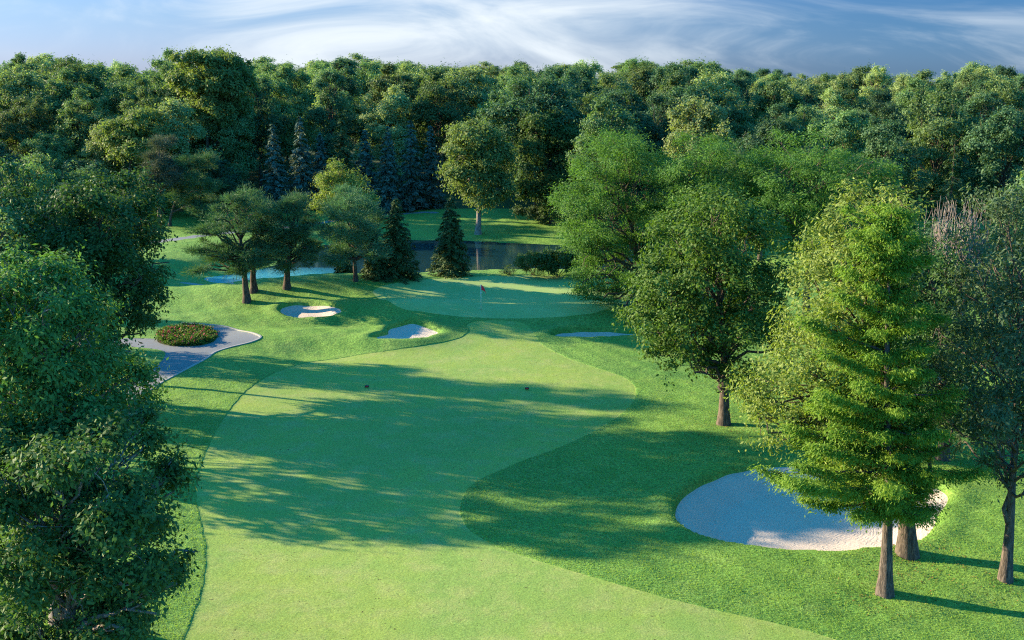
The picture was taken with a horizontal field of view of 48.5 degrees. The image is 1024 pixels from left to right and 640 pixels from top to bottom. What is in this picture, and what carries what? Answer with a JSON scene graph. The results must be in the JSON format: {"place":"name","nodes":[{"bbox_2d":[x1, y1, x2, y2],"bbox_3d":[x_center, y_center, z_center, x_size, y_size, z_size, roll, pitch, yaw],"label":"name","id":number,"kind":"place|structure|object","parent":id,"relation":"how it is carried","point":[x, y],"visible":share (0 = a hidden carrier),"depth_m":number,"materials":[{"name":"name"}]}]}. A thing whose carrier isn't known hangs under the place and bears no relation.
{"place":"outdoors","nodes":[
{"label":"outdoors","id":0,"kind":"place"},
{"bbox_2d":[71,325,258,398],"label":"cart path","id":1,"kind":"structure","parent":0,"point":[181,358],"depth_m":85.05,"materials":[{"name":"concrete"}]},
{"bbox_2d":[204,240,691,282],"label":"pond","id":2,"kind":"structure","parent":0,"point":[486,255],"depth_m":129.32,"materials":[{"name":"liquid"}]},
{"bbox_2d":[0,208,1023,639],"bbox_3d":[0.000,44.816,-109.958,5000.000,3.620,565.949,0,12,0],"label":"ground","id":3,"kind":"structure","parent":0,"point":[362,320],"depth_m":59.67,"materials":[{"name":"green plant"}]},
{"bbox_2d":[0,193,50,415],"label":"woodland tree","id":4,"kind":"object","parent":3,"relation":"on","point":[8,222],"visible":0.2,"depth_m":65.38,"materials":[{"name":"green plant"}]},
{"bbox_2d":[0,154,56,269],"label":"woodland tree","id":5,"kind":"object","parent":3,"relation":"on","point":[12,167],"visible":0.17,"depth_m":83.03,"materials":[{"name":"green plant"}]},
{"bbox_2d":[0,180,66,263],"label":"oak tree","id":6,"kind":"object","parent":3,"relation":"on","point":[12,195],"visible":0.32,"depth_m":75.37,"materials":[{"name":"green plant"}]},
{"bbox_2d":[0,149,94,255],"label":"woodland tree","id":7,"kind":"object","parent":3,"relation":"on","point":[46,165],"visible":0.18,"depth_m":110.90,"materials":[{"name":"green plant"}]},
{"bbox_2d":[18,131,78,174],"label":"woodland tree","id":8,"kind":"object","parent":3,"relation":"on","point":[43,143],"visible":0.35,"depth_m":162.42,"materials":[{"name":"green plant"}]},
{"bbox_2d":[0,234,175,625],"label":"foreground tree","id":9,"kind":"object","parent":3,"relation":"on","point":[45,372],"visible":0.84,"depth_m":39.55,"materials":[{"name":"green plant"}]},
{"bbox_2d":[22,161,178,396],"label":"oak tree","id":10,"kind":"object","parent":3,"relation":"on","point":[87,204],"visible":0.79,"depth_m":67.72,"materials":[{"name":"green plant"}]},
{"bbox_2d":[0,386,203,639],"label":"foreground tree","id":11,"kind":"object","parent":3,"relation":"on","point":[71,571],"visible":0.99,"depth_m":35.92,"materials":[{"name":"green plant"}]},
{"bbox_2d":[77,123,126,192],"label":"woodland tree","id":12,"kind":"object","parent":3,"relation":"on","point":[95,150],"visible":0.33,"depth_m":161.00,"materials":[{"name":"green plant"}]},
{"bbox_2d":[92,102,184,180],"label":"broadleaf tree","id":13,"kind":"object","parent":3,"relation":"on","point":[125,137],"visible":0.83,"depth_m":155.42,"materials":[{"name":"green plant"}]},
{"bbox_2d":[133,131,189,216],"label":"pine tree","id":14,"kind":"object","parent":3,"relation":"on","point":[171,175],"visible":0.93,"depth_m":144.53,"materials":[{"name":"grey plant"}]},
{"bbox_2d":[146,94,223,211],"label":"woodland tree","id":15,"kind":"object","parent":3,"relation":"on","point":[174,113],"visible":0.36,"depth_m":159.87,"materials":[{"name":"green plant"}]},
{"bbox_2d":[154,322,219,345],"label":"flower bed","id":16,"kind":"object","parent":3,"relation":"on","point":[194,333],"visible":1,"depth_m":87.45,"materials":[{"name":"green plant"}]},
{"bbox_2d":[163,148,229,225],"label":"pine tree","id":17,"kind":"object","parent":3,"relation":"on","point":[192,201],"visible":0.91,"depth_m":146.81,"materials":[{"name":"green plant"}]},
{"bbox_2d":[184,158,254,220],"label":"woodland tree","id":18,"kind":"object","parent":3,"relation":"on","point":[230,179],"visible":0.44,"depth_m":153.06,"materials":[{"name":"green plant"}]},
{"bbox_2d":[172,183,288,303],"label":"pine tree","id":19,"kind":"object","parent":3,"relation":"on","point":[228,249],"visible":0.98,"depth_m":95.89,"materials":[{"name":"green plant"}]},
{"bbox_2d":[229,195,296,293],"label":"pine tree","id":20,"kind":"object","parent":3,"relation":"on","point":[253,287],"visible":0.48,"depth_m":97.47,"materials":[{"name":"green plant"}]},
{"bbox_2d":[259,124,289,212],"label":"blue spruce","id":21,"kind":"object","parent":3,"relation":"on","point":[276,179],"visible":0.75,"depth_m":162.68,"materials":[{"name":"grey plant"}]},
{"bbox_2d":[266,189,327,289],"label":"pine tree","id":22,"kind":"object","parent":3,"relation":"on","point":[307,248],"visible":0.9,"depth_m":98.19,"materials":[{"name":"green plant"}]},
{"bbox_2d":[280,305,340,317],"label":"sand bunker","id":23,"kind":"object","parent":3,"relation":"on","point":[297,311],"visible":0.89,"depth_m":96.31},
{"bbox_2d":[319,108,363,209],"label":"blue spruce","id":24,"kind":"object","parent":3,"relation":"on","point":[343,140],"visible":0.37,"depth_m":163.04,"materials":[{"name":"grey plant"}]},
{"bbox_2d":[304,157,382,267],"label":"larch tree","id":25,"kind":"object","parent":3,"relation":"on","point":[322,179],"visible":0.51,"depth_m":109.90,"materials":[{"name":"green plant"}]},
{"bbox_2d":[306,179,396,281],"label":"pine tree","id":26,"kind":"object","parent":3,"relation":"on","point":[364,227],"visible":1,"depth_m":99.71,"materials":[{"name":"green plant"}]},
{"bbox_2d":[359,235,391,281],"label":"spruce tree","id":27,"kind":"object","parent":3,"relation":"on","point":[375,274],"visible":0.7,"depth_m":102.42,"materials":[{"name":"green plant"}]},
{"bbox_2d":[371,126,408,213],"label":"blue spruce","id":28,"kind":"object","parent":3,"relation":"on","point":[389,189],"visible":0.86,"depth_m":162.67,"materials":[{"name":"grey plant"}]},
{"bbox_2d":[380,199,421,283],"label":"spruce tree","id":29,"kind":"object","parent":3,"relation":"on","point":[398,267],"visible":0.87,"depth_m":103.15,"materials":[{"name":"green plant"}]},
{"bbox_2d":[377,324,437,338],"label":"sand bunker","id":30,"kind":"object","parent":3,"relation":"on","point":[410,331],"visible":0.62,"depth_m":89.82},
{"bbox_2d":[426,195,472,278],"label":"spruce tree","id":31,"kind":"object","parent":3,"relation":"on","point":[454,263],"visible":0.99,"depth_m":107.54,"materials":[{"name":"green plant"}]},
{"bbox_2d":[435,113,522,234],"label":"broadleaf tree","id":32,"kind":"object","parent":3,"relation":"on","point":[475,164],"visible":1,"depth_m":141.87,"materials":[{"name":"green plant"}]},
{"bbox_2d":[184,320,834,639],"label":"fairway","id":33,"kind":"structure","parent":3,"relation":"on","point":[330,494],"depth_m":54.56,"materials":[{"name":"green plant"}]},
{"bbox_2d":[373,276,660,317],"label":"putting green","id":34,"kind":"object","parent":3,"relation":"on","point":[523,297],"visible":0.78,"depth_m":99.00,"materials":[{"name":"green plant"}]},
{"bbox_2d":[473,74,585,218],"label":"woodland tree","id":35,"kind":"object","parent":3,"relation":"on","point":[552,92],"visible":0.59,"depth_m":150.35,"materials":[{"name":"green plant"}]},
{"bbox_2d":[508,105,584,223],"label":"broadleaf tree","id":36,"kind":"object","parent":3,"relation":"on","point":[530,144],"visible":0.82,"depth_m":146.88,"materials":[{"name":"green plant"}]},
{"bbox_2d":[528,246,585,277],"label":"shrub","id":37,"kind":"object","parent":3,"relation":"on","point":[551,265],"visible":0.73,"depth_m":106.58,"materials":[{"name":"green plant"}]},
{"bbox_2d":[548,88,654,216],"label":"woodland tree","id":38,"kind":"object","parent":3,"relation":"on","point":[588,98],"visible":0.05,"depth_m":155.50,"materials":[{"name":"green plant"}]},
{"bbox_2d":[559,95,647,233],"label":"woodland tree","id":39,"kind":"object","parent":3,"relation":"on","point":[593,123],"visible":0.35,"depth_m":132.80,"materials":[{"name":"green plant"}]},
{"bbox_2d":[542,120,676,310],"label":"locust tree","id":40,"kind":"object","parent":3,"relation":"on","point":[624,156],"visible":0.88,"depth_m":92.43,"materials":[{"name":"green plant"}]},
{"bbox_2d":[618,88,691,202],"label":"woodland tree","id":41,"kind":"object","parent":3,"relation":"on","point":[659,132],"visible":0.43,"depth_m":154.61,"materials":[{"name":"green plant"}]},
{"bbox_2d":[641,82,718,185],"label":"woodland tree","id":42,"kind":"object","parent":3,"relation":"on","point":[692,91],"visible":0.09,"depth_m":161.69,"materials":[{"name":"green plant"}]},
{"bbox_2d":[649,92,737,217],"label":"woodland tree","id":43,"kind":"object","parent":3,"relation":"on","point":[705,120],"visible":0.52,"depth_m":136.88,"materials":[{"name":"green plant"}]},
{"bbox_2d":[628,130,779,298],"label":"locust tree","id":44,"kind":"object","parent":3,"relation":"on","point":[673,171],"visible":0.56,"depth_m":88.07,"materials":[{"name":"green plant"}]},
{"bbox_2d":[611,175,809,425],"bbox_3d":[11.339,-0.790,64.740,11.218,14.690,11.513,0,12,0],"label":"maple tree","id":45,"kind":"object","parent":3,"relation":"on","point":[666,319],"visible":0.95,"depth_m":62.46,"materials":[{"name":"green plant"}]},
{"bbox_2d":[714,115,813,260],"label":"woodland tree","id":46,"kind":"object","parent":3,"relation":"on","point":[758,139],"visible":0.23,"depth_m":122.06,"materials":[{"name":"green plant"}]},
{"bbox_2d":[785,97,833,184],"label":"woodland tree","id":47,"kind":"object","parent":3,"relation":"on","point":[807,113],"visible":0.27,"depth_m":159.93,"materials":[{"name":"green plant"}]},
{"bbox_2d":[675,467,947,550],"bbox_3d":[14.225,9.126,54.236,13.199,1.300,10.932,0,12,0],"label":"sand bunker","id":48,"kind":"object","parent":3,"relation":"on","point":[741,507],"visible":0.54,"depth_m":54.35},
{"bbox_2d":[723,127,908,337],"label":"locust tree","id":49,"kind":"object","parent":3,"relation":"on","point":[795,200],"visible":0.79,"depth_m":83.57,"materials":[{"name":"green plant"}]},
{"bbox_2d":[715,172,952,560],"bbox_3d":[13.386,2.173,45.948,9.292,16.475,8.395,0,12,0],"label":"ash tree","id":50,"kind":"object","parent":3,"relation":"on","point":[758,398],"visible":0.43,"depth_m":45.31,"materials":[{"name":"green plant"}]},
{"bbox_2d":[798,104,887,235],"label":"woodland tree","id":51,"kind":"object","parent":3,"relation":"on","point":[841,127],"visible":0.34,"depth_m":134.40,"materials":[{"name":"green plant"}]},
{"bbox_2d":[744,200,999,598],"bbox_3d":[13.463,3.242,43.763,9.244,15.731,9.035,0,12,0],"label":"bald cypress","id":52,"kind":"object","parent":3,"relation":"on","point":[886,496],"visible":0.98,"depth_m":42.21,"materials":[{"name":"green plant"}]},
{"bbox_2d":[847,111,937,242],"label":"woodland tree","id":53,"kind":"object","parent":3,"relation":"on","point":[884,136],"visible":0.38,"depth_m":125.60,"materials":[{"name":"green plant"}]},
{"bbox_2d":[847,215,992,354],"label":"woodland tree","id":54,"kind":"object","parent":3,"relation":"on","point":[930,233],"visible":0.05,"depth_m":68.93,"materials":[{"name":"green plant"}]},
{"bbox_2d":[887,89,994,231],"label":"woodland tree","id":55,"kind":"object","parent":3,"relation":"on","point":[933,130],"visible":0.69,"depth_m":137.49,"materials":[{"name":"green plant"}]},
{"bbox_2d":[872,216,1021,461],"bbox_3d":[21.941,1.088,57.831,8.340,13.188,9.628,0,12,0],"label":"shaded tree","id":56,"kind":"object","parent":3,"relation":"on","point":[932,278],"visible":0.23,"depth_m":56.12,"materials":[{"name":"green plant"}]},
{"bbox_2d":[931,140,966,316],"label":"spruce tree","id":57,"kind":"object","parent":3,"relation":"on","point":[952,183],"visible":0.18,"depth_m":83.70,"materials":[{"name":"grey plant"}]},
{"bbox_2d":[917,197,988,430],"bbox_3d":[24.324,-0.062,63.323,4.190,13.687,2.605,0,12,0],"label":"bare tree","id":58,"kind":"object","parent":3,"relation":"on","point":[945,229],"visible":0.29,"depth_m":62.20,"materials":[{"name":"grey plant"}]},
{"bbox_2d":[906,177,1023,583],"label":"grey leaf tree","id":59,"kind":"object","parent":3,"relation":"on","point":[995,415],"visible":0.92,"depth_m":43.52,"materials":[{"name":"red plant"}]},
{"bbox_2d":[951,104,1023,251],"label":"woodland tree","id":60,"kind":"object","parent":3,"relation":"on","point":[997,129],"visible":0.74,"depth_m":128.11,"materials":[{"name":"green plant"}]},
{"bbox_2d":[968,170,1023,357],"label":"woodland tree","id":61,"kind":"object","parent":3,"relation":"on","point":[1015,188],"visible":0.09,"depth_m":79.47,"materials":[{"name":"green plant"}]},
{"bbox_2d":[0,0,1023,87],"label":"sky","id":62,"kind":"structure","parent":0,"point":[807,37],"materials":[{"name":"blue"}]},
{"bbox_2d":[9,137,1020,210],"bbox_3d":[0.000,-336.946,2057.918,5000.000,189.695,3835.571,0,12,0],"label":"woodland floor","id":63,"kind":"structure","parent":0,"point":[254,175],"depth_m":189.75,"materials":[{"name":"green plant"}]},
{"bbox_2d":[0,66,58,153],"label":"woodland tree","id":64,"kind":"object","parent":63,"relation":"on","point":[11,89],"visible":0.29,"depth_m":185.97,"materials":[{"name":"green plant"}]},
{"bbox_2d":[0,93,66,166],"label":"woodland tree","id":65,"kind":"object","parent":63,"relation":"on","point":[24,119],"visible":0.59,"depth_m":173.58,"materials":[{"name":"green plant"}]},
{"bbox_2d":[17,67,99,162],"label":"woodland tree","id":66,"kind":"object","parent":63,"relation":"on","point":[62,87],"visible":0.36,"depth_m":183.31,"materials":[{"name":"green plant"}]},
{"bbox_2d":[11,54,105,153],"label":"woodland tree","id":67,"kind":"object","parent":63,"relation":"on","point":[68,61],"visible":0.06,"depth_m":210.92,"materials":[{"name":"green plant"}]},
{"bbox_2d":[48,59,106,160],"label":"woodland tree","id":68,"kind":"object","parent":63,"relation":"on","point":[90,78],"visible":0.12,"depth_m":198.64,"materials":[{"name":"green plant"}]},
{"bbox_2d":[48,87,126,172],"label":"woodland tree","id":69,"kind":"object","parent":63,"relation":"on","point":[76,112],"visible":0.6,"depth_m":170.40,"materials":[{"name":"green plant"}]},
{"bbox_2d":[97,74,155,173],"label":"woodland tree","id":70,"kind":"object","parent":63,"relation":"on","point":[117,93],"visible":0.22,"depth_m":181.75,"materials":[{"name":"green plant"}]},
{"bbox_2d":[94,65,161,174],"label":"woodland tree","id":71,"kind":"object","parent":63,"relation":"on","point":[124,73],"visible":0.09,"depth_m":195.25,"materials":[{"name":"green plant"}]},
{"bbox_2d":[119,85,176,172],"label":"woodland tree","id":72,"kind":"object","parent":63,"relation":"on","point":[142,93],"visible":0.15,"depth_m":174.55,"materials":[{"name":"green plant"}]},
{"bbox_2d":[147,77,230,169],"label":"woodland tree","id":73,"kind":"object","parent":63,"relation":"on","point":[154,91],"visible":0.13,"depth_m":181.17,"materials":[{"name":"green plant"}]},
{"bbox_2d":[161,44,266,150],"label":"broadleaf tree","id":74,"kind":"object","parent":63,"relation":"on","point":[218,72],"visible":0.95,"depth_m":170.83,"materials":[{"name":"green plant"}]},
{"bbox_2d":[187,94,261,189],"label":"woodland tree","id":75,"kind":"object","parent":63,"relation":"on","point":[227,137],"visible":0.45,"depth_m":176.43,"materials":[{"name":"green plant"}]},
{"bbox_2d":[214,70,311,180],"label":"woodland tree","id":76,"kind":"object","parent":63,"relation":"on","point":[283,106],"visible":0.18,"depth_m":199.51,"materials":[{"name":"green plant"}]},
{"bbox_2d":[236,74,294,189],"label":"woodland tree","id":77,"kind":"object","parent":63,"relation":"on","point":[265,116],"visible":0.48,"depth_m":185.22,"materials":[{"name":"green plant"}]},
{"bbox_2d":[255,61,319,168],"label":"woodland tree","id":78,"kind":"object","parent":63,"relation":"on","point":[284,72],"visible":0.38,"depth_m":211.16,"materials":[{"name":"green plant"}]},
{"bbox_2d":[284,116,318,207],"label":"blue spruce","id":79,"kind":"object","parent":63,"relation":"on","point":[302,178],"visible":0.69,"depth_m":164.48,"materials":[{"name":"grey plant"}]},
{"bbox_2d":[309,132,328,209],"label":"blue spruce","id":80,"kind":"object","parent":63,"relation":"on","point":[318,167],"visible":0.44,"depth_m":166.50,"materials":[{"name":"grey plant"}]},
{"bbox_2d":[298,68,358,182],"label":"woodland tree","id":81,"kind":"object","parent":63,"relation":"on","point":[330,98],"visible":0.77,"depth_m":183.88,"materials":[{"name":"green plant"}]},
{"bbox_2d":[316,55,369,159],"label":"woodland tree","id":82,"kind":"object","parent":63,"relation":"on","point":[341,63],"visible":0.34,"depth_m":217.25,"materials":[{"name":"green plant"}]},
{"bbox_2d":[342,57,391,159],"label":"woodland tree","id":83,"kind":"object","parent":63,"relation":"on","point":[363,74],"visible":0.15,"depth_m":233.89,"materials":[{"name":"green plant"}]},
{"bbox_2d":[355,129,381,205],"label":"blue spruce","id":84,"kind":"object","parent":63,"relation":"on","point":[367,170],"visible":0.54,"depth_m":165.53,"materials":[{"name":"grey plant"}]},
{"bbox_2d":[351,84,421,186],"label":"woodland tree","id":85,"kind":"object","parent":63,"relation":"on","point":[398,102],"visible":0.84,"depth_m":181.99,"materials":[{"name":"green plant"}]},
{"bbox_2d":[354,61,428,176],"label":"woodland tree","id":86,"kind":"object","parent":63,"relation":"on","point":[382,82],"visible":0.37,"depth_m":193.84,"materials":[{"name":"green plant"}]},
{"bbox_2d":[394,120,431,212],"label":"blue spruce","id":87,"kind":"object","parent":63,"relation":"on","point":[414,197],"visible":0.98,"depth_m":164.51,"materials":[{"name":"grey plant"}]},
{"bbox_2d":[415,125,447,208],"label":"blue spruce","id":88,"kind":"object","parent":63,"relation":"on","point":[430,170],"visible":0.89,"depth_m":166.69,"materials":[{"name":"grey plant"}]},
{"bbox_2d":[404,68,473,189],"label":"woodland tree","id":89,"kind":"object","parent":63,"relation":"on","point":[429,110],"visible":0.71,"depth_m":184.23,"materials":[{"name":"green plant"}]},
{"bbox_2d":[406,61,476,165],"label":"woodland tree","id":90,"kind":"object","parent":63,"relation":"on","point":[430,68],"visible":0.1,"depth_m":211.55,"materials":[{"name":"green plant"}]},
{"bbox_2d":[436,63,500,177],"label":"woodland tree","id":91,"kind":"object","parent":63,"relation":"on","point":[475,97],"visible":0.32,"depth_m":197.73,"materials":[{"name":"green plant"}]},
{"bbox_2d":[536,63,594,103],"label":"woodland tree","id":92,"kind":"object","parent":63,"relation":"on","point":[558,71],"visible":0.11,"depth_m":196.41,"materials":[{"name":"green plant"}]},
{"bbox_2d":[589,87,654,191],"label":"woodland tree","id":93,"kind":"object","parent":63,"relation":"on","point":[631,100],"visible":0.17,"depth_m":165.56,"materials":[{"name":"green plant"}]},
{"bbox_2d":[617,63,659,105],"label":"woodland tree","id":94,"kind":"object","parent":63,"relation":"on","point":[640,78],"visible":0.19,"depth_m":208.51,"materials":[{"name":"green plant"}]},
{"bbox_2d":[690,66,757,126],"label":"woodland tree","id":95,"kind":"object","parent":63,"relation":"on","point":[719,85],"visible":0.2,"depth_m":184.86,"materials":[{"name":"green plant"}]},
{"bbox_2d":[711,85,762,142],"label":"woodland tree","id":96,"kind":"object","parent":63,"relation":"on","point":[739,112],"visible":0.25,"depth_m":167.85,"materials":[{"name":"green plant"}]},
{"bbox_2d":[740,75,805,127],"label":"woodland tree","id":97,"kind":"object","parent":63,"relation":"on","point":[769,93],"visible":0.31,"depth_m":181.46,"materials":[{"name":"green plant"}]},
{"bbox_2d":[818,78,870,112],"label":"woodland tree","id":98,"kind":"object","parent":63,"relation":"on","point":[846,93],"visible":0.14,"depth_m":200.30,"materials":[{"name":"green plant"}]},
{"bbox_2d":[842,59,895,107],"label":"woodland tree","id":99,"kind":"object","parent":63,"relation":"on","point":[860,73],"visible":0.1,"depth_m":266.50,"materials":[{"name":"green plant"}]},
{"bbox_2d":[858,63,893,106],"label":"woodland tree","id":100,"kind":"object","parent":63,"relation":"on","point":[878,72],"visible":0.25,"depth_m":232.80,"materials":[{"name":"green plant"}]},
{"bbox_2d":[864,100,918,178],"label":"woodland tree","id":101,"kind":"object","parent":63,"relation":"on","point":[889,110],"visible":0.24,"depth_m":167.89,"materials":[{"name":"green plant"}]},
{"bbox_2d":[894,76,940,135],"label":"woodland tree","id":102,"kind":"object","parent":63,"relation":"on","point":[905,94],"visible":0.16,"depth_m":195.12,"materials":[{"name":"green plant"}]},
{"bbox_2d":[945,87,1023,178],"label":"woodland tree","id":103,"kind":"object","parent":63,"relation":"on","point":[990,102],"visible":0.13,"depth_m":164.82,"materials":[{"name":"green plant"}]},
{"bbox_2d":[963,70,1023,125],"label":"woodland tree","id":104,"kind":"object","parent":63,"relation":"on","point":[1009,93],"visible":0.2,"depth_m":183.07,"materials":[{"name":"green plant"}]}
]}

